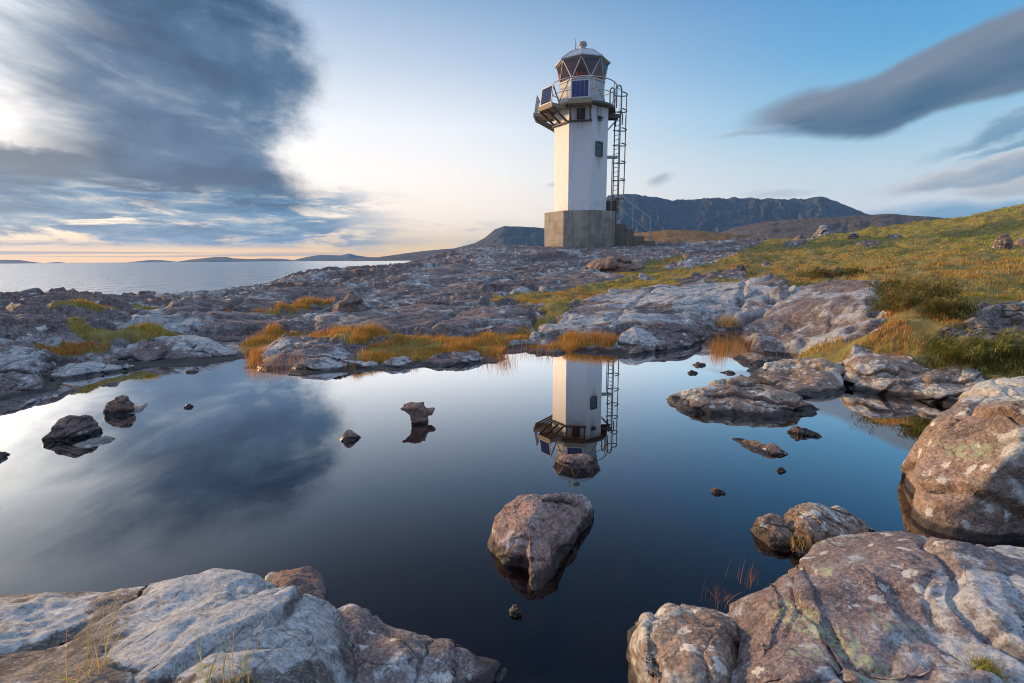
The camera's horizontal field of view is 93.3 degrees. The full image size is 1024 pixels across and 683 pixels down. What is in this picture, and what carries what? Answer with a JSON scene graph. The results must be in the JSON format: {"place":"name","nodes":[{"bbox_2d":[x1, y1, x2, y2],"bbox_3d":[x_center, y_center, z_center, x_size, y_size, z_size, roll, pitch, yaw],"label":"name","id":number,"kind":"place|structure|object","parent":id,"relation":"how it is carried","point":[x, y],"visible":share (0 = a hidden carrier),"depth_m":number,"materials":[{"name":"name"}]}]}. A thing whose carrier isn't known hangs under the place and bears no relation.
{"place":"outdoors","nodes":[
{"label":"outdoors","id":0,"kind":"place"},
{"bbox_2d":[0,260,37,263],"bbox_3d":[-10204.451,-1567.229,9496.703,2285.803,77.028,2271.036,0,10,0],"label":"island","id":1,"kind":"structure","parent":0,"point":[10,261],"depth_m":9328.67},
{"bbox_2d":[128,260,175,262],"bbox_3d":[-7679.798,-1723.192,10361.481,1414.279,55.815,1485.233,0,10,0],"label":"island","id":2,"kind":"structure","parent":0,"point":[153,261],"depth_m":10113.05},
{"bbox_2d":[0,261,409,294],"bbox_3d":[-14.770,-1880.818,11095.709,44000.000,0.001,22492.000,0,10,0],"label":"sea water","id":3,"kind":"structure","parent":0,"point":[119,278],"depth_m":147.33,"materials":[{"name":"blue liquid"}]},
{"bbox_2d":[178,257,304,261],"bbox_3d":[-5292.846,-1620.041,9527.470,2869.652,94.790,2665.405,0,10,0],"label":"island","id":4,"kind":"structure","parent":0,"point":[219,259],"depth_m":8956.09,"materials":[{"name":"grey stone"}]},
{"bbox_2d":[296,254,369,260],"bbox_3d":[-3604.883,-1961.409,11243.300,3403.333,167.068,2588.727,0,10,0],"label":"island","id":5,"kind":"structure","parent":0,"point":[316,257],"depth_m":10753.21,"materials":[{"name":"grey stone"}]},
{"bbox_2d":[313,257,375,260],"bbox_3d":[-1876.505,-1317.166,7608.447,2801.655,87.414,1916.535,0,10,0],"label":"island","id":6,"kind":"structure","parent":0,"point":[342,259],"depth_m":7086.86,"materials":[{"name":"grey stone"}]},
{"bbox_2d":[352,226,543,260],"bbox_3d":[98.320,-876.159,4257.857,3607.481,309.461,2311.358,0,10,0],"label":"headland","id":7,"kind":"structure","parent":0,"point":[515,235],"depth_m":4190.08,"materials":[{"name":"grey stone"}]},
{"bbox_2d":[0,337,1023,682],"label":"pool water","id":8,"kind":"structure","parent":0,"point":[388,517],"depth_m":2.91,"materials":[{"name":"blue liquid"}]},
{"bbox_2d":[0,451,9,459],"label":"rock","id":9,"kind":"object","parent":8,"relation":"in","point":[3,455],"visible":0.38,"depth_m":3.38,"materials":[{"name":"stone"}]},
{"bbox_2d":[41,414,102,443],"bbox_3d":[-3.426,0.685,3.781,0.216,0.234,0.377,8,13,41],"label":"rock","id":10,"kind":"object","parent":8,"relation":"in","point":[69,427],"visible":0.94,"depth_m":3.73,"materials":[{"name":"stone"}]},
{"bbox_2d":[73,435,114,447],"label":"rock","id":11,"kind":"object","parent":8,"relation":"on","point":[98,441],"visible":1,"depth_m":3.63,"materials":[{"name":"grey stone"}]},
{"bbox_2d":[103,395,134,415],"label":"rock","id":12,"kind":"object","parent":8,"relation":"on","point":[120,405],"visible":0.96,"depth_m":4.32,"materials":[{"name":"stone"}]},
{"bbox_2d":[128,403,147,413],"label":"rock","id":13,"kind":"object","parent":8,"relation":"on","point":[140,407],"visible":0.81,"depth_m":4.47,"materials":[{"name":"grey stone"}]},
{"bbox_2d":[184,404,193,408],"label":"rock","id":14,"kind":"object","parent":8,"relation":"on","point":[187,406],"visible":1,"depth_m":4.50,"materials":[{"name":"stone"}]},
{"bbox_2d":[185,369,198,372],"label":"rock","id":15,"kind":"object","parent":8,"relation":"on","point":[191,371],"visible":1,"depth_m":5.94,"materials":[{"name":"grey stone"}]},
{"bbox_2d":[264,566,327,600],"bbox_3d":[-0.883,1.107,1.980,0.275,0.348,0.443,-7,11,-32],"label":"rock","id":16,"kind":"object","parent":8,"relation":"in","point":[307,580],"visible":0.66,"depth_m":1.93,"materials":[{"name":"stone"}]},
{"bbox_2d":[339,429,360,441],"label":"rock","id":17,"kind":"object","parent":8,"relation":"on","point":[349,435],"visible":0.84,"depth_m":3.66,"materials":[{"name":"grey stone"}]},
{"bbox_2d":[400,402,434,424],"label":"rock","id":18,"kind":"object","parent":8,"relation":"on","point":[419,412],"visible":0.91,"depth_m":3.99,"materials":[{"name":"grey stone"}]},
{"bbox_2d":[241,335,606,375],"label":"reeds","id":19,"kind":"object","parent":8,"relation":"in","point":[264,366],"visible":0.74,"depth_m":6.32,"materials":[{"name":"orange plant"}]},
{"bbox_2d":[509,604,522,616],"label":"rock","id":20,"kind":"object","parent":8,"relation":"on","point":[515,610],"visible":1,"depth_m":1.85,"materials":[{"name":"stone"}]},
{"bbox_2d":[487,492,593,589],"bbox_3d":[0.097,0.951,2.323,0.429,0.426,0.799,4,11,26],"label":"boulder","id":21,"kind":"object","parent":8,"relation":"in","point":[536,535],"visible":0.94,"depth_m":2.19,"materials":[{"name":"grey stone"}]},
{"bbox_2d":[527,348,570,354],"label":"rock slab","id":22,"kind":"object","parent":8,"relation":"in","point":[553,351],"visible":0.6,"depth_m":6.95,"materials":[{"name":"stone"}]},
{"bbox_2d":[556,453,599,469],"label":"rock","id":23,"kind":"object","parent":8,"relation":"in","point":[583,461],"visible":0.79,"depth_m":3.19,"materials":[{"name":"grey stone"}]},
{"bbox_2d":[687,370,697,373],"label":"rock","id":24,"kind":"object","parent":8,"relation":"on","point":[692,372],"visible":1,"depth_m":5.67,"materials":[{"name":"stone"}]},
{"bbox_2d":[692,362,705,365],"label":"rock","id":25,"kind":"object","parent":8,"relation":"on","point":[699,364],"visible":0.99,"depth_m":6.09,"materials":[{"name":"grey stone"}]},
{"bbox_2d":[711,487,725,494],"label":"rock","id":26,"kind":"object","parent":8,"relation":"on","point":[714,490],"visible":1,"depth_m":2.79,"materials":[{"name":"grey stone"}]},
{"bbox_2d":[720,370,735,373],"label":"rock","id":27,"kind":"object","parent":8,"relation":"on","point":[729,372],"visible":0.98,"depth_m":5.67,"materials":[{"name":"grey stone"}]},
{"bbox_2d":[702,328,797,360],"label":"reeds","id":28,"kind":"object","parent":8,"relation":"on","point":[716,342],"visible":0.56,"depth_m":7.15,"materials":[{"name":"orange plant"}]},
{"bbox_2d":[732,438,787,455],"bbox_3d":[1.723,0.760,3.460,0.221,0.118,0.456,-8,12,-37],"label":"rock","id":29,"kind":"object","parent":8,"relation":"in","point":[764,449],"visible":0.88,"depth_m":3.38,"materials":[{"name":"grey stone"}]},
{"bbox_2d":[750,513,795,551],"bbox_3d":[1.277,1.026,2.325,0.206,0.360,0.248,0,10,0],"label":"rock","id":30,"kind":"object","parent":8,"relation":"in","point":[767,528],"visible":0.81,"depth_m":2.30,"materials":[{"name":"stone"}]},
{"bbox_2d":[771,528,811,556],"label":"grass tuft","id":31,"kind":"object","parent":30,"relation":"on","point":[793,542],"visible":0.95,"depth_m":2.17,"materials":[{"name":"brown plant"}]},
{"bbox_2d":[776,467,785,471],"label":"rock","id":32,"kind":"object","parent":8,"relation":"on","point":[780,469],"visible":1,"depth_m":3.07,"materials":[{"name":"stone"}]},
{"bbox_2d":[787,425,821,436],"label":"rock","id":33,"kind":"object","parent":8,"relation":"on","point":[797,430],"visible":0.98,"depth_m":3.69,"materials":[{"name":"stone"}]},
{"bbox_2d":[783,502,861,554],"bbox_3d":[1.492,0.999,2.299,0.390,0.417,0.323,2,10,16],"label":"rock","id":34,"kind":"object","parent":8,"relation":"in","point":[819,522],"visible":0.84,"depth_m":2.25,"materials":[{"name":"stone"}]},
{"bbox_2d":[831,505,875,533],"bbox_3d":[1.651,1.001,2.367,0.252,0.388,0.242,-3,10,-16],"label":"rock","id":35,"kind":"object","parent":8,"relation":"in","point":[860,522],"visible":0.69,"depth_m":2.31,"materials":[{"name":"stone"}]},
{"bbox_2d":[0,204,1023,394],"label":"ground","id":36,"kind":"structure","parent":0,"point":[425,295],"depth_m":9.44,"materials":[{"name":"grey stone"}]},
{"bbox_2d":[0,367,46,399],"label":"rock slab","id":37,"kind":"object","parent":36,"relation":"on","point":[18,381],"visible":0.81,"depth_m":5.09,"materials":[{"name":"grey stone"}]},
{"bbox_2d":[0,341,56,374],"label":"rock slab","id":38,"kind":"object","parent":36,"relation":"on","point":[14,354],"visible":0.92,"depth_m":5.75,"materials":[{"name":"grey stone"}]},
{"bbox_2d":[48,361,142,380],"bbox_3d":[-5.173,0.440,5.981,0.636,0.394,1.201,7,12,38],"label":"rock slab","id":39,"kind":"object","parent":36,"relation":"on","point":[69,371],"visible":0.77,"depth_m":5.82,"materials":[{"name":"grey stone"}]},
{"bbox_2d":[110,348,212,360],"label":"rock slab","id":40,"kind":"object","parent":36,"relation":"on","point":[146,355],"visible":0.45,"depth_m":6.59,"materials":[{"name":"grey stone"}]},
{"bbox_2d":[0,568,356,682],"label":"boulder","id":41,"kind":"object","parent":36,"relation":"on","point":[156,642],"visible":0.97,"depth_m":1.42,"materials":[{"name":"stone"}]},
{"bbox_2d":[46,590,129,682],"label":"grass tuft","id":42,"kind":"object","parent":41,"relation":"on","point":[105,655],"visible":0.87,"depth_m":1.22,"materials":[{"name":"plant"}]},
{"bbox_2d":[169,611,329,682],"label":"grass tuft","id":43,"kind":"object","parent":41,"relation":"on","point":[231,677],"visible":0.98,"depth_m":1.14,"materials":[{"name":"plant"}]},
{"bbox_2d":[123,335,237,356],"bbox_3d":[-4.848,0.080,7.021,2.004,0.330,0.875,0,10,0],"label":"rock slab","id":44,"kind":"object","parent":36,"relation":"on","point":[179,344],"visible":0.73,"depth_m":6.83,"materials":[{"name":"grey stone"}]},
{"bbox_2d":[257,334,350,370],"bbox_3d":[-2.978,0.106,6.911,1.306,0.326,2.132,-6,11,-30],"label":"rock slab","id":45,"kind":"object","parent":36,"relation":"on","point":[287,346],"visible":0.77,"depth_m":6.57,"materials":[{"name":"grey stone"}]},
{"bbox_2d":[290,357,386,370],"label":"rock slab","id":46,"kind":"object","parent":36,"relation":"on","point":[324,364],"visible":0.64,"depth_m":6.03,"materials":[{"name":"grey stone"}]},
{"bbox_2d":[332,291,366,311],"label":"boulder","id":47,"kind":"object","parent":36,"relation":"on","point":[351,301],"visible":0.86,"depth_m":10.07,"materials":[{"name":"grey stone"}]},
{"bbox_2d":[380,356,414,367],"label":"rock slab","id":48,"kind":"object","parent":36,"relation":"on","point":[400,362],"visible":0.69,"depth_m":6.16,"materials":[{"name":"grey stone"}]},
{"bbox_2d":[334,604,506,682],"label":"rock","id":49,"kind":"object","parent":36,"relation":"on","point":[383,652],"visible":0.86,"depth_m":1.56,"materials":[{"name":"stone"}]},
{"bbox_2d":[419,351,487,367],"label":"rock slab","id":50,"kind":"object","parent":36,"relation":"on","point":[451,359],"visible":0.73,"depth_m":6.29,"materials":[{"name":"grey stone"}]},
{"bbox_2d":[35,204,1023,377],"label":"grass","id":51,"kind":"structure","parent":36,"relation":"on","point":[464,344],"depth_m":7.79,"materials":[{"name":"green plant"}]},
{"bbox_2d":[533,35,627,247],"bbox_3d":[3.774,-11.094,28.711,5.090,12.960,4.760,-9,13,-41],"label":"lighthouse","id":52,"kind":"object","parent":36,"relation":"on","point":[581,113],"visible":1,"depth_m":27.55,"materials":[{"name":"paint"}]},
{"bbox_2d":[577,108,584,119],"bbox_3d":[3.840,-12.692,26.946,0.460,0.600,0.030,1,10,10],"label":"window","id":53,"kind":"structure","parent":52,"relation":"in","point":[582,109],"depth_m":26.93,"materials":[{"name":"black glass"}]},
{"bbox_2d":[595,141,602,156],"bbox_3d":[4.955,-10.933,27.453,0.550,0.805,0.090,-7,12,-35],"label":"window","id":54,"kind":"structure","parent":52,"relation":"in","point":[598,144],"depth_m":27.45,"materials":[{"name":"glass"}]},
{"bbox_2d":[606,201,615,210],"bbox_3d":[5.984,-8.172,29.438,0.558,0.720,0.508,0,10,0],"label":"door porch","id":55,"kind":"structure","parent":52,"relation":"in","point":[608,203],"depth_m":29.19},
{"bbox_2d":[585,256,643,272],"bbox_3d":[4.182,-2.980,19.320,2.620,0.897,1.344,0,10,0],"label":"boulder","id":56,"kind":"object","parent":36,"relation":"on","point":[609,264],"visible":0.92,"depth_m":18.90,"materials":[{"name":"grey stone"}]},
{"bbox_2d":[615,193,664,246],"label":"concrete steps","id":57,"kind":"structure","parent":36,"relation":"on","point":[625,237],"depth_m":28.91,"materials":[{"name":"concrete"}]},
{"bbox_2d":[621,340,696,356],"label":"rock slab","id":58,"kind":"object","parent":36,"relation":"on","point":[652,346],"visible":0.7,"depth_m":7.01,"materials":[{"name":"grey stone"}]},
{"bbox_2d":[616,321,704,348],"bbox_3d":[2.301,-0.088,7.577,2.050,0.384,0.931,-9,13,-41],"label":"rock slab","id":59,"kind":"object","parent":58,"relation":"on","point":[675,332],"visible":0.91,"depth_m":7.45,"materials":[{"name":"grey stone"}]},
{"bbox_2d":[626,603,739,682],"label":"boulder","id":60,"kind":"object","parent":36,"relation":"on","point":[674,643],"visible":0.96,"depth_m":1.48,"materials":[{"name":"stone"}]},
{"bbox_2d":[701,582,743,608],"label":"grass tuft","id":61,"kind":"object","parent":36,"relation":"on","point":[717,598],"visible":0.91,"depth_m":1.83,"materials":[{"name":"brown plant"}]},
{"bbox_2d":[714,312,744,327],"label":"grass tuft","id":62,"kind":"object","parent":36,"relation":"on","point":[727,322],"visible":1,"depth_m":8.34,"materials":[{"name":"plant"}]},
{"bbox_2d":[736,264,745,270],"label":"boulder","id":63,"kind":"object","parent":36,"relation":"on","point":[742,266],"visible":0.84,"depth_m":14.92,"materials":[{"name":"grey stone"}]},
{"bbox_2d":[666,376,819,419],"bbox_3d":[2.111,0.606,4.443,1.531,0.468,0.885,0,10,0],"label":"rock slab","id":64,"kind":"object","parent":36,"relation":"on","point":[742,396],"visible":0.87,"depth_m":4.25,"materials":[{"name":"stone"}]},
{"bbox_2d":[733,352,772,365],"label":"rock","id":65,"kind":"object","parent":36,"relation":"on","point":[754,359],"visible":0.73,"depth_m":6.18,"materials":[{"name":"stone"}]},
{"bbox_2d":[761,260,769,266],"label":"boulder","id":66,"kind":"object","parent":36,"relation":"on","point":[766,263],"visible":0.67,"depth_m":16.19,"materials":[{"name":"grey stone"}]},
{"bbox_2d":[748,358,846,397],"bbox_3d":[3.168,0.443,5.334,1.156,0.474,1.527,0,10,0],"label":"rock slab","id":67,"kind":"object","parent":36,"relation":"on","point":[813,378],"visible":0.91,"depth_m":5.12,"materials":[{"name":"stone"}]},
{"bbox_2d":[810,225,830,239],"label":"boulder","id":68,"kind":"object","parent":36,"relation":"on","point":[822,230],"visible":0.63,"depth_m":27.12,"materials":[{"name":"grey stone"}]},
{"bbox_2d":[790,265,878,278],"bbox_3d":[7.143,-1.564,10.781,1.643,0.288,1.669,8,13,42],"label":"heather bush","id":69,"kind":"object","parent":36,"relation":"on","point":[821,272],"visible":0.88,"depth_m":10.64,"materials":[{"name":"green plant"}]},
{"bbox_2d":[848,232,858,238],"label":"boulder","id":70,"kind":"object","parent":36,"relation":"on","point":[853,235],"visible":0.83,"depth_m":23.73,"materials":[{"name":"grey stone"}]},
{"bbox_2d":[727,531,1023,682],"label":"boulder","id":71,"kind":"object","parent":36,"relation":"on","point":[889,607],"visible":0.95,"depth_m":1.36,"materials":[{"name":"stone"}]},
{"bbox_2d":[725,558,771,589],"bbox_3d":[0.909,0.888,1.860,0.129,0.112,0.098,0,10,0],"label":"grass tuft","id":72,"kind":"object","parent":71,"relation":"on","point":[751,580],"visible":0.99,"depth_m":1.88,"materials":[{"name":"brown plant"}]},
{"bbox_2d":[952,650,1013,682],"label":"grass tuft","id":73,"kind":"object","parent":71,"relation":"on","point":[982,664],"visible":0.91,"depth_m":1.17,"materials":[{"name":"green plant"}]},
{"bbox_2d":[842,349,937,382],"bbox_3d":[4.065,0.256,5.163,0.929,0.271,1.089,8,13,42],"label":"rock slab","id":74,"kind":"object","parent":36,"relation":"on","point":[862,366],"visible":0.66,"depth_m":4.92,"materials":[{"name":"stone"}]},
{"bbox_2d":[862,276,934,311],"bbox_3d":[5.020,-0.614,6.225,0.971,0.481,0.935,0,10,0],"label":"heather bush","id":75,"kind":"object","parent":36,"relation":"on","point":[884,303],"visible":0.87,"depth_m":6.21,"materials":[{"name":"green plant"}]},
{"bbox_2d":[862,274,938,292],"bbox_3d":[6.168,-0.938,7.578,1.207,0.342,0.921,4,11,26],"label":"heather bush","id":76,"kind":"object","parent":36,"relation":"on","point":[893,280],"visible":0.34,"depth_m":7.57,"materials":[{"name":"green plant"}]},
{"bbox_2d":[837,364,985,405],"bbox_3d":[4.008,0.446,5.081,1.161,0.539,1.676,-5,11,-26],"label":"rock slab","id":77,"kind":"object","parent":36,"relation":"on","point":[949,386],"visible":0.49,"depth_m":4.61,"materials":[{"name":"stone"}]},
{"bbox_2d":[863,265,974,301],"bbox_3d":[5.550,-0.797,6.615,1.237,0.503,1.110,-7,12,-35],"label":"heather bush","id":78,"kind":"object","parent":36,"relation":"on","point":[936,289],"visible":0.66,"depth_m":6.50,"materials":[{"name":"green plant"}]},
{"bbox_2d":[906,293,981,318],"bbox_3d":[4.993,-0.437,5.617,0.728,0.274,0.700,3,10,18],"label":"heather bush","id":79,"kind":"object","parent":36,"relation":"on","point":[958,307],"visible":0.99,"depth_m":5.54,"materials":[{"name":"green plant"}]},
{"bbox_2d":[938,327,957,338],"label":"boulder","id":80,"kind":"object","parent":36,"relation":"on","point":[948,330],"visible":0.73,"depth_m":5.20,"materials":[{"name":"stone"}]},
{"bbox_2d":[912,332,991,359],"bbox_3d":[4.521,0.019,4.977,0.776,0.243,0.642,0,10,0],"label":"heather bush","id":81,"kind":"object","parent":36,"relation":"on","point":[946,341],"visible":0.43,"depth_m":4.93,"materials":[{"name":"green plant"}]},
{"bbox_2d":[900,376,1023,542],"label":"boulder","id":82,"kind":"object","parent":36,"relation":"on","point":[962,468],"visible":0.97,"depth_m":2.39,"materials":[{"name":"beige stone"}]},
{"bbox_2d":[904,333,1021,375],"bbox_3d":[4.433,0.086,4.829,0.896,0.358,0.785,0,10,0],"label":"heather bush","id":83,"kind":"object","parent":36,"relation":"on","point":[947,354],"visible":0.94,"depth_m":4.69,"materials":[{"name":"green plant"}]},
{"bbox_2d":[956,334,981,340],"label":"boulder","id":84,"kind":"object","parent":36,"relation":"on","point":[971,335],"visible":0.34,"depth_m":5.05,"materials":[{"name":"stone"}]},
{"bbox_2d":[917,321,1023,371],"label":"heather bush","id":85,"kind":"object","parent":36,"relation":"on","point":[1009,352],"visible":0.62,"depth_m":4.65,"materials":[{"name":"green plant"}]},
{"bbox_2d":[963,317,991,335],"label":"boulder","id":86,"kind":"object","parent":36,"relation":"on","point":[974,322],"visible":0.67,"depth_m":5.25,"materials":[{"name":"stone"}]},
{"bbox_2d":[971,325,1023,362],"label":"heather bush","id":87,"kind":"object","parent":36,"relation":"on","point":[1014,338],"visible":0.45,"depth_m":4.72,"materials":[{"name":"green plant"}]},
{"bbox_2d":[992,233,1013,248],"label":"boulder","id":88,"kind":"object","parent":36,"relation":"on","point":[1005,241],"visible":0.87,"depth_m":13.25,"materials":[{"name":"stone"}]},
{"bbox_2d":[992,325,1023,340],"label":"boulder","id":89,"kind":"object","parent":36,"relation":"on","point":[1019,328],"visible":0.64,"depth_m":5.20,"materials":[{"name":"stone"}]},
{"bbox_2d":[1002,304,1023,325],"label":"boulder","id":90,"kind":"object","parent":36,"relation":"on","point":[1014,313],"visible":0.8,"depth_m":5.50,"materials":[{"name":"stone"}]},
{"bbox_2d":[1013,237,1023,246],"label":"boulder","id":91,"kind":"object","parent":36,"relation":"on","point":[1019,242],"visible":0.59,"depth_m":14.02,"materials":[{"name":"stone"}]},
{"bbox_2d":[0,0,1023,262],"label":"sky","id":92,"kind":"structure","parent":0,"point":[131,130],"materials":[{"name":"blue"}]},
{"bbox_2d":[634,230,747,242],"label":"moor","id":93,"kind":"structure","parent":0,"point":[670,236],"depth_m":162.41,"materials":[{"name":"plant"}]},
{"bbox_2d":[606,194,869,232],"bbox_3d":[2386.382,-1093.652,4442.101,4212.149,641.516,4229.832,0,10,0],"label":"mountain","id":94,"kind":"structure","parent":0,"point":[718,215],"depth_m":4052.98,"materials":[{"name":"grey stone"}]},
{"bbox_2d":[721,214,948,238],"bbox_3d":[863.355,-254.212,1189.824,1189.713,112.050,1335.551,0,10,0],"label":"hill","id":95,"kind":"structure","parent":0,"point":[789,228],"depth_m":1119.09,"materials":[{"name":"grey stone"}]}
]}

